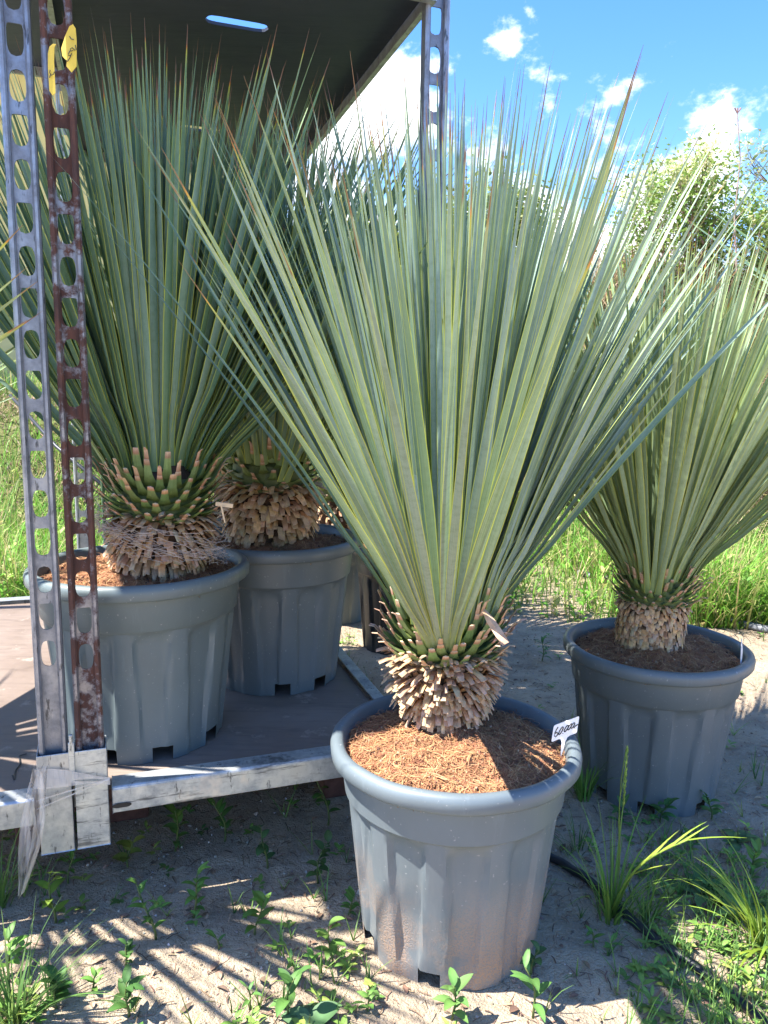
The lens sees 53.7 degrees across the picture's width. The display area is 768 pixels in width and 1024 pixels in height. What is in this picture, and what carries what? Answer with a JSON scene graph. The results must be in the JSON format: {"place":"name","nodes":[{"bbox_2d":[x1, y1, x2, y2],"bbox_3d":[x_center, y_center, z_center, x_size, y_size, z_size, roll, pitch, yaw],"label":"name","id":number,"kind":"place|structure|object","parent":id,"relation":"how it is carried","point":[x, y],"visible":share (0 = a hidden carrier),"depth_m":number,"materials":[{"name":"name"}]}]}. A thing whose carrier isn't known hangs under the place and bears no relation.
{"place":"outdoors","nodes":[
{"label":"outdoors","id":0,"kind":"place"},
{"bbox_2d":[94,495,231,571],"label":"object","id":1,"kind":"object","parent":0,"point":[98,524],"visible":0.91,"depth_m":1.45,"materials":[{"name":"beige"}]},
{"bbox_2d":[0,280,767,1023],"bbox_3d":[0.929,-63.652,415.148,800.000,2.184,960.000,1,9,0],"label":"ground","id":2,"kind":"structure","parent":0,"point":[576,950],"depth_m":1.44,"materials":[{"name":"grey sand"}]},
{"bbox_2d":[0,920,30,973],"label":"weed","id":3,"kind":"object","parent":2,"relation":"on","point":[15,941],"visible":0.81,"depth_m":1.24,"materials":[{"name":"green plant"}]},
{"bbox_2d":[15,820,39,847],"bbox_3d":[-0.746,0.658,1.682,0.110,0.055,0.200,-2,9,-19],"label":"brick","id":4,"kind":"object","parent":2,"relation":"on","point":[22,837],"visible":0.1,"depth_m":1.58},
{"bbox_2d":[35,800,75,819],"bbox_3d":[-0.742,0.602,1.677,0.110,0.055,0.200,-3,9,-22],"label":"brick","id":5,"kind":"object","parent":4,"relation":"on","point":[36,806],"visible":0.04,"depth_m":1.58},
{"bbox_2d":[0,827,64,909],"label":"grass clump","id":6,"kind":"object","parent":2,"relation":"on","point":[4,896],"visible":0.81,"depth_m":1.40,"materials":[{"name":"green plant"}]},
{"bbox_2d":[0,0,87,855],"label":"plant trolley","id":7,"kind":"object","parent":2,"relation":"on","point":[33,723],"visible":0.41,"depth_m":1.31,"materials":[{"name":"metal"}]},
{"bbox_2d":[0,225,40,404],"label":"potted yucca","id":8,"kind":"object","parent":7,"relation":"on","point":[5,335],"visible":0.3,"depth_m":1.00,"materials":[{"name":"green plant"}]},
{"bbox_2d":[19,765,109,894],"bbox_3d":[-0.563,0.520,1.308,0.084,0.235,0.160,5,10,27],"label":"plastic film","id":9,"kind":"object","parent":7,"relation":"attached to","point":[58,778],"visible":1,"depth_m":1.27,"materials":[{"name":"beige"}]},
{"bbox_2d":[34,871,69,922],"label":"weed","id":10,"kind":"object","parent":2,"relation":"on","point":[55,884],"visible":1,"depth_m":1.36,"materials":[{"name":"green plant"}]},
{"bbox_2d":[38,964,72,1008],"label":"weed","id":11,"kind":"object","parent":2,"relation":"on","point":[61,990],"visible":0.89,"depth_m":1.17,"materials":[{"name":"green plant"}]},
{"bbox_2d":[9,394,109,492],"bbox_3d":[-1.682,-0.369,3.892,0.964,0.462,0.021,8,11,38],"label":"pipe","id":12,"kind":"object","parent":2,"relation":"on","point":[55,445],"visible":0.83,"depth_m":3.90,"materials":[{"name":"grey metal"}]},
{"bbox_2d":[0,890,127,1023],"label":"grass clump","id":13,"kind":"object","parent":2,"relation":"on","point":[11,1001],"visible":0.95,"depth_m":1.16,"materials":[{"name":"green plant"}]},
{"bbox_2d":[59,848,84,883],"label":"weed","id":14,"kind":"object","parent":2,"relation":"on","point":[71,854],"visible":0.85,"depth_m":1.47,"materials":[{"name":"green plant"}]},
{"bbox_2d":[80,967,103,990],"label":"weed","id":15,"kind":"object","parent":2,"relation":"on","point":[94,973],"visible":0.98,"depth_m":1.20,"materials":[{"name":"green plant"}]},
{"bbox_2d":[0,385,208,517],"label":"grass","id":16,"kind":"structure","parent":2,"relation":"on","point":[11,404],"depth_m":5.36,"materials":[{"name":"green plant"}]},
{"bbox_2d":[0,73,223,387],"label":"house","id":17,"kind":"structure","parent":2,"relation":"on","point":[5,344],"depth_m":8.54,"materials":[{"name":"paint"}]},
{"bbox_2d":[106,964,145,1017],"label":"weed","id":18,"kind":"object","parent":2,"relation":"on","point":[127,985],"visible":1,"depth_m":1.16,"materials":[{"name":"green plant"}]},
{"bbox_2d":[118,938,136,965],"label":"weed","id":19,"kind":"object","parent":2,"relation":"on","point":[127,952],"visible":0.98,"depth_m":1.27,"materials":[{"name":"green plant"}]},
{"bbox_2d":[112,835,145,866],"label":"weed","id":20,"kind":"object","parent":2,"relation":"on","point":[126,845],"visible":1,"depth_m":1.53,"materials":[{"name":"green plant"}]},
{"bbox_2d":[109,799,148,822],"bbox_3d":[-0.611,0.647,1.771,0.110,0.055,0.200,-2,9,-19],"label":"brick","id":21,"kind":"object","parent":2,"relation":"on","point":[130,814],"visible":0.11,"depth_m":1.68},
{"bbox_2d":[109,789,111,799],"bbox_3d":[-0.606,0.591,1.766,0.110,0.055,0.200,-3,9,-22],"label":"brick","id":22,"kind":"object","parent":21,"relation":"on","point":[110,793],"depth_m":1.66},
{"bbox_2d":[126,877,164,939],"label":"weed","id":23,"kind":"object","parent":2,"relation":"on","point":[140,889],"visible":1,"depth_m":1.32,"materials":[{"name":"green plant"}]},
{"bbox_2d":[163,804,188,851],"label":"weed","id":24,"kind":"object","parent":2,"relation":"on","point":[177,815],"visible":0.94,"depth_m":1.57,"materials":[{"name":"green plant"}]},
{"bbox_2d":[182,861,210,917],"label":"weed","id":25,"kind":"object","parent":2,"relation":"on","point":[192,893],"visible":1,"depth_m":1.37,"materials":[{"name":"green plant"}]},
{"bbox_2d":[205,929,225,949],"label":"weed","id":26,"kind":"object","parent":2,"relation":"on","point":[210,933],"visible":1,"depth_m":1.30,"materials":[{"name":"green plant"}]},
{"bbox_2d":[206,798,233,841],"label":"weed","id":27,"kind":"object","parent":2,"relation":"on","point":[220,806],"visible":0.97,"depth_m":1.62,"materials":[{"name":"green plant"}]},
{"bbox_2d":[38,0,449,849],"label":"plant trolley","id":28,"kind":"object","parent":2,"relation":"on","point":[282,736],"visible":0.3,"depth_m":1.49,"materials":[{"name":"metal"}]},
{"bbox_2d":[48,44,55,94],"bbox_3d":[-0.483,-0.645,1.105,0.013,0.070,0.005,1,9,0],"label":"plant label","id":29,"kind":"object","parent":28,"relation":"hanging from","point":[51,71],"visible":1,"depth_m":1.10,"materials":[{"name":"yellow plastic"}]},
{"bbox_2d":[61,24,76,71],"bbox_3d":[-0.455,-0.670,1.095,0.024,0.065,0.006,1,9,0],"label":"plant label","id":30,"kind":"object","parent":28,"relation":"attached to","point":[69,49],"visible":1,"depth_m":1.09,"materials":[{"name":"yellow plastic"}]},
{"bbox_2d":[68,734,75,782],"bbox_3d":[-0.548,0.433,1.330,0.010,0.090,0.007,1,9,0],"label":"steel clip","id":31,"kind":"object","parent":28,"relation":"attached to","point":[71,753],"visible":1,"depth_m":1.33,"materials":[{"name":"silver metal"}]},
{"bbox_2d":[70,171,399,526],"bbox_3d":[-0.382,-0.324,2.320,1.211,1.362,1.153,1,9,0],"label":"potted yucca","id":32,"kind":"object","parent":28,"relation":"on","point":[222,473],"visible":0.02,"depth_m":2.22,"materials":[{"name":"green plant"}]},
{"bbox_2d":[0,13,469,764],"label":"potted yucca","id":33,"kind":"object","parent":28,"relation":"on","point":[166,403],"visible":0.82,"depth_m":1.44,"materials":[{"name":"green plant"}]},
{"bbox_2d":[215,502,232,522],"bbox_3d":[-0.281,0.000,1.331,0.031,0.036,0.012,1,9,0],"label":"plant label","id":34,"kind":"object","parent":33,"relation":"attached to","point":[222,504],"visible":1,"depth_m":1.33,"materials":[{"name":"white plastic"}]},
{"bbox_2d":[17,84,543,695],"bbox_3d":[-0.246,-0.283,1.938,1.256,1.401,1.171,5,10,26],"label":"potted yucca","id":35,"kind":"object","parent":28,"relation":"on","point":[287,618],"visible":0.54,"depth_m":1.79,"materials":[{"name":"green plant"}]},
{"bbox_2d":[239,980,261,1010],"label":"weed","id":36,"kind":"object","parent":2,"relation":"on","point":[248,989],"visible":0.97,"depth_m":1.18,"materials":[{"name":"green plant"}]},
{"bbox_2d":[242,890,273,934],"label":"weed","id":37,"kind":"object","parent":2,"relation":"on","point":[260,898],"visible":1,"depth_m":1.34,"materials":[{"name":"green plant"}]},
{"bbox_2d":[249,824,275,868],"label":"weed","id":38,"kind":"object","parent":2,"relation":"on","point":[262,847],"visible":1,"depth_m":1.53,"materials":[{"name":"green plant"}]},
{"bbox_2d":[269,965,312,1017],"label":"weed","id":39,"kind":"object","parent":2,"relation":"on","point":[292,981],"visible":1,"depth_m":1.16,"materials":[{"name":"green plant"}]},
{"bbox_2d":[287,948,301,969],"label":"weed","id":40,"kind":"object","parent":2,"relation":"on","point":[290,961],"visible":0.94,"depth_m":1.26,"materials":[{"name":"green plant"}]},
{"bbox_2d":[281,1001,341,1023],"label":"weed","id":41,"kind":"object","parent":2,"relation":"on","point":[323,1012],"visible":1,"depth_m":1.16,"materials":[{"name":"green plant"}]},
{"bbox_2d":[306,830,331,883],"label":"weed","id":42,"kind":"object","parent":2,"relation":"on","point":[320,844],"visible":1,"depth_m":1.48,"materials":[{"name":"green plant"}]},
{"bbox_2d":[313,781,339,825],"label":"weed","id":43,"kind":"object","parent":2,"relation":"on","point":[326,802],"visible":0.66,"depth_m":1.68,"materials":[{"name":"green plant"}]},
{"bbox_2d":[314,916,346,964],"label":"weed","id":44,"kind":"object","parent":2,"relation":"on","point":[331,950],"visible":0.98,"depth_m":1.27,"materials":[{"name":"green plant"}]},
{"bbox_2d":[318,777,346,797],"bbox_3d":[-0.121,0.637,1.899,0.110,0.055,0.200,-2,9,-19],"label":"brick","id":45,"kind":"object","parent":2,"relation":"on","point":[336,786],"visible":0.1,"depth_m":1.80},
{"bbox_2d":[307,426,360,624],"bbox_3d":[-0.229,-0.324,3.339,1.269,1.523,1.199,7,10,34],"label":"potted yucca","id":46,"kind":"object","parent":2,"relation":"on","point":[352,611],"visible":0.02,"depth_m":3.15,"materials":[{"name":"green plant"}]},
{"bbox_2d":[340,885,358,915],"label":"weed","id":47,"kind":"object","parent":2,"relation":"on","point":[349,894],"visible":1,"depth_m":1.38,"materials":[{"name":"green plant"}]},
{"bbox_2d":[326,423,394,655],"bbox_3d":[0.079,-0.187,2.869,1.254,1.395,1.116,1,9,0],"label":"potted yucca","id":48,"kind":"object","parent":2,"relation":"on","point":[369,587],"visible":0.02,"depth_m":2.79,"materials":[{"name":"plant"}]},
{"bbox_2d":[356,986,376,1011],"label":"weed","id":49,"kind":"object","parent":2,"relation":"on","point":[364,994],"visible":1,"depth_m":1.19,"materials":[{"name":"green plant"}]},
{"bbox_2d":[0,568,767,1023],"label":"ground cover","id":50,"kind":"object","parent":2,"relation":"on","point":[722,990],"visible":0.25,"depth_m":1.30,"materials":[{"name":"green plant"}]},
{"bbox_2d":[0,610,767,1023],"bbox_3d":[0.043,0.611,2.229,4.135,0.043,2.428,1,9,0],"label":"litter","id":51,"kind":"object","parent":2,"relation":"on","point":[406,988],"visible":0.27,"depth_m":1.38,"materials":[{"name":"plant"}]},
{"bbox_2d":[42,45,767,989],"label":"potted yucca","id":52,"kind":"object","parent":2,"relation":"on","point":[452,421],"visible":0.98,"depth_m":1.19,"materials":[{"name":"green plant"}]},
{"bbox_2d":[482,609,508,645],"bbox_3d":[0.166,0.172,1.133,0.010,0.041,0.060,-4,10,-29],"label":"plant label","id":53,"kind":"object","parent":52,"relation":"attached to","point":[496,629],"visible":1,"depth_m":1.13,"materials":[{"name":"white plastic"}]},
{"bbox_2d":[552,716,578,754],"bbox_3d":[0.274,0.340,1.149,0.039,0.067,0.003,3,9,16],"label":"price tag","id":54,"kind":"object","parent":52,"relation":"attached to","point":[563,731],"visible":1,"depth_m":1.15,"materials":[{"name":"white plastic"}]},
{"bbox_2d":[366,167,486,265],"bbox_3d":[0.258,-2.918,11.325,2.567,4.363,3.540,5,10,27],"label":"tree","id":55,"kind":"object","parent":2,"relation":"on","point":[405,210],"depth_m":11.19,"materials":[{"name":"green plant"}]},
{"bbox_2d":[433,967,472,1022],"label":"weed","id":56,"kind":"object","parent":2,"relation":"on","point":[457,985],"visible":1,"depth_m":1.15,"materials":[{"name":"green plant"}]},
{"bbox_2d":[446,154,566,258],"bbox_3d":[1.938,-4.456,12.664,2.373,3.157,2.687,9,12,44],"label":"tree","id":57,"kind":"object","parent":2,"relation":"on","point":[489,193],"visible":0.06,"depth_m":12.41,"materials":[{"name":"green plant"}]},
{"bbox_2d":[510,948,551,1021],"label":"weed","id":58,"kind":"object","parent":2,"relation":"on","point":[531,983],"visible":1,"depth_m":1.17,"materials":[{"name":"green plant"}]},
{"bbox_2d":[520,940,546,974],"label":"weed","id":59,"kind":"object","parent":2,"relation":"on","point":[533,960],"visible":0.91,"depth_m":1.25,"materials":[{"name":"green plant"}]},
{"bbox_2d":[535,635,551,660],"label":"weed","id":60,"kind":"object","parent":2,"relation":"on","point":[542,641],"visible":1,"depth_m":2.75,"materials":[{"name":"green plant"}]},
{"bbox_2d":[555,807,598,855],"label":"grass clump","id":61,"kind":"object","parent":2,"relation":"on","point":[581,841],"visible":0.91,"depth_m":1.61,"materials":[{"name":"green plant"}]},
{"bbox_2d":[561,267,619,327],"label":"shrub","id":62,"kind":"object","parent":2,"relation":"on","point":[585,303],"visible":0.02,"depth_m":5.97,"materials":[{"name":"green plant"}]},
{"bbox_2d":[584,925,604,946],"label":"weed","id":63,"kind":"object","parent":2,"relation":"on","point":[590,931],"visible":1,"depth_m":1.32,"materials":[{"name":"green plant"}]},
{"bbox_2d":[569,733,620,801],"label":"grass clump","id":64,"kind":"object","parent":2,"relation":"on","point":[580,787],"visible":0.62,"depth_m":1.79,"materials":[{"name":"green plant"}]},
{"bbox_2d":[607,794,631,821],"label":"weed","id":65,"kind":"object","parent":2,"relation":"on","point":[616,808],"visible":0.77,"depth_m":1.70,"materials":[{"name":"green plant"}]},
{"bbox_2d":[553,746,701,928],"bbox_3d":[0.424,0.580,1.367,0.354,0.345,0.252,-3,10,-25],"label":"grass clump","id":66,"kind":"object","parent":2,"relation":"on","point":[608,901],"visible":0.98,"depth_m":1.40,"materials":[{"name":"green plant"}]},
{"bbox_2d":[511,207,767,817],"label":"potted yucca","id":67,"kind":"object","parent":2,"relation":"on","point":[658,678],"visible":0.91,"depth_m":1.70,"materials":[{"name":"green plant"}]},
{"bbox_2d":[740,638,742,663],"bbox_3d":[0.817,0.328,1.733,0.006,0.080,0.026,4,9,22],"label":"price tag","id":68,"kind":"object","parent":67,"relation":"in","point":[741,652],"visible":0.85,"depth_m":1.73,"materials":[{"name":"white plastic"}]},
{"bbox_2d":[520,227,767,544],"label":"dry reeds","id":69,"kind":"object","parent":2,"relation":"on","point":[610,294],"visible":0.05,"depth_m":5.83,"materials":[{"name":"plant"}]},
{"bbox_2d":[609,856,688,932],"bbox_3d":[0.472,0.701,1.375,0.148,0.107,0.169,3,9,15],"label":"grass clump","id":70,"kind":"object","parent":2,"relation":"on","point":[651,907],"visible":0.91,"depth_m":1.39,"materials":[{"name":"green plant"}]},
{"bbox_2d":[637,984,665,1013],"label":"weed","id":71,"kind":"object","parent":2,"relation":"on","point":[647,994],"visible":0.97,"depth_m":1.18,"materials":[{"name":"green plant"}]},
{"bbox_2d":[550,853,767,1023],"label":"irrigation hose","id":72,"kind":"object","parent":2,"relation":"on","point":[564,863],"visible":0.67,"depth_m":1.32,"materials":[{"name":"black rubber"}]},
{"bbox_2d":[649,798,679,822],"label":"weed","id":73,"kind":"object","parent":2,"relation":"on","point":[667,802],"visible":1,"depth_m":1.72,"materials":[{"name":"green plant"}]},
{"bbox_2d":[568,118,767,317],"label":"shrub","id":74,"kind":"object","parent":2,"relation":"on","point":[708,221],"visible":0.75,"depth_m":5.56,"materials":[{"name":"green plant"}]},
{"bbox_2d":[734,107,741,279],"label":"dead stalk","id":75,"kind":"object","parent":74,"relation":"attached to","point":[737,111],"visible":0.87,"depth_m":5.11,"materials":[{"name":"beige plant"}]},
{"bbox_2d":[577,571,767,632],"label":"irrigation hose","id":76,"kind":"object","parent":2,"relation":"on","point":[756,627],"visible":0.23,"depth_m":3.19,"materials":[{"name":"white plastic"}]},
{"bbox_2d":[611,823,742,911],"bbox_3d":[0.502,0.636,1.314,0.219,0.249,0.076,7,11,34],"label":"grass stalk","id":77,"kind":"object","parent":2,"relation":"on","point":[655,853],"depth_m":1.30,"materials":[{"name":"yellow plant"}]},
{"bbox_2d":[681,827,699,847],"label":"weed","id":78,"kind":"object","parent":2,"relation":"on","point":[689,833],"visible":0.64,"depth_m":1.63,"materials":[{"name":"green plant"}]},
{"bbox_2d":[658,862,726,914],"bbox_3d":[0.626,0.733,1.475,0.127,0.030,0.117,-3,10,-25],"label":"weed","id":79,"kind":"object","parent":2,"relation":"on","point":[695,890],"visible":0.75,"depth_m":1.49,"materials":[{"name":"green plant"}]},
{"bbox_2d":[652,820,767,979],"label":"grass clump","id":80,"kind":"object","parent":2,"relation":"on","point":[751,920],"visible":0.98,"depth_m":1.33,"materials":[{"name":"green plant"}]},
{"bbox_2d":[699,790,723,819],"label":"weed","id":81,"kind":"object","parent":2,"relation":"on","point":[707,800],"visible":0.98,"depth_m":1.75,"materials":[{"name":"green plant"}]},
{"bbox_2d":[682,156,767,325],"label":"potted yucca","id":82,"kind":"object","parent":2,"relation":"on","point":[739,257],"visible":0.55,"depth_m":2.53,"materials":[{"name":"green plant"}]},
{"bbox_2d":[711,887,767,923],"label":"weed","id":83,"kind":"object","parent":2,"relation":"on","point":[724,912],"visible":0.38,"depth_m":1.42,"materials":[{"name":"green plant"}]},
{"bbox_2d":[713,181,767,307],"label":"shrub","id":84,"kind":"object","parent":2,"relation":"on","point":[751,215],"visible":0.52,"depth_m":5.59,"materials":[{"name":"green plant"}]},
{"bbox_2d":[715,125,767,251],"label":"shrub","id":85,"kind":"object","parent":2,"relation":"on","point":[762,151],"visible":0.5,"depth_m":6.22,"materials":[{"name":"green plant"}]},
{"bbox_2d":[722,827,763,850],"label":"weed","id":86,"kind":"object","parent":2,"relation":"on","point":[736,845],"visible":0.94,"depth_m":1.66,"materials":[{"name":"green plant"}]},
{"bbox_2d":[744,837,767,874],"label":"weed","id":87,"kind":"object","parent":2,"relation":"on","point":[757,845],"visible":0.98,"depth_m":1.54,"materials":[{"name":"green plant"}]},
{"bbox_2d":[0,235,767,629],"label":"grass","id":88,"kind":"structure","parent":0,"point":[736,591],"depth_m":3.62,"materials":[{"name":"green plant"}]},
{"bbox_2d":[206,0,767,276],"label":"sky","id":89,"kind":"structure","parent":0,"point":[694,52],"materials":[{"name":"blue"}]}
]}

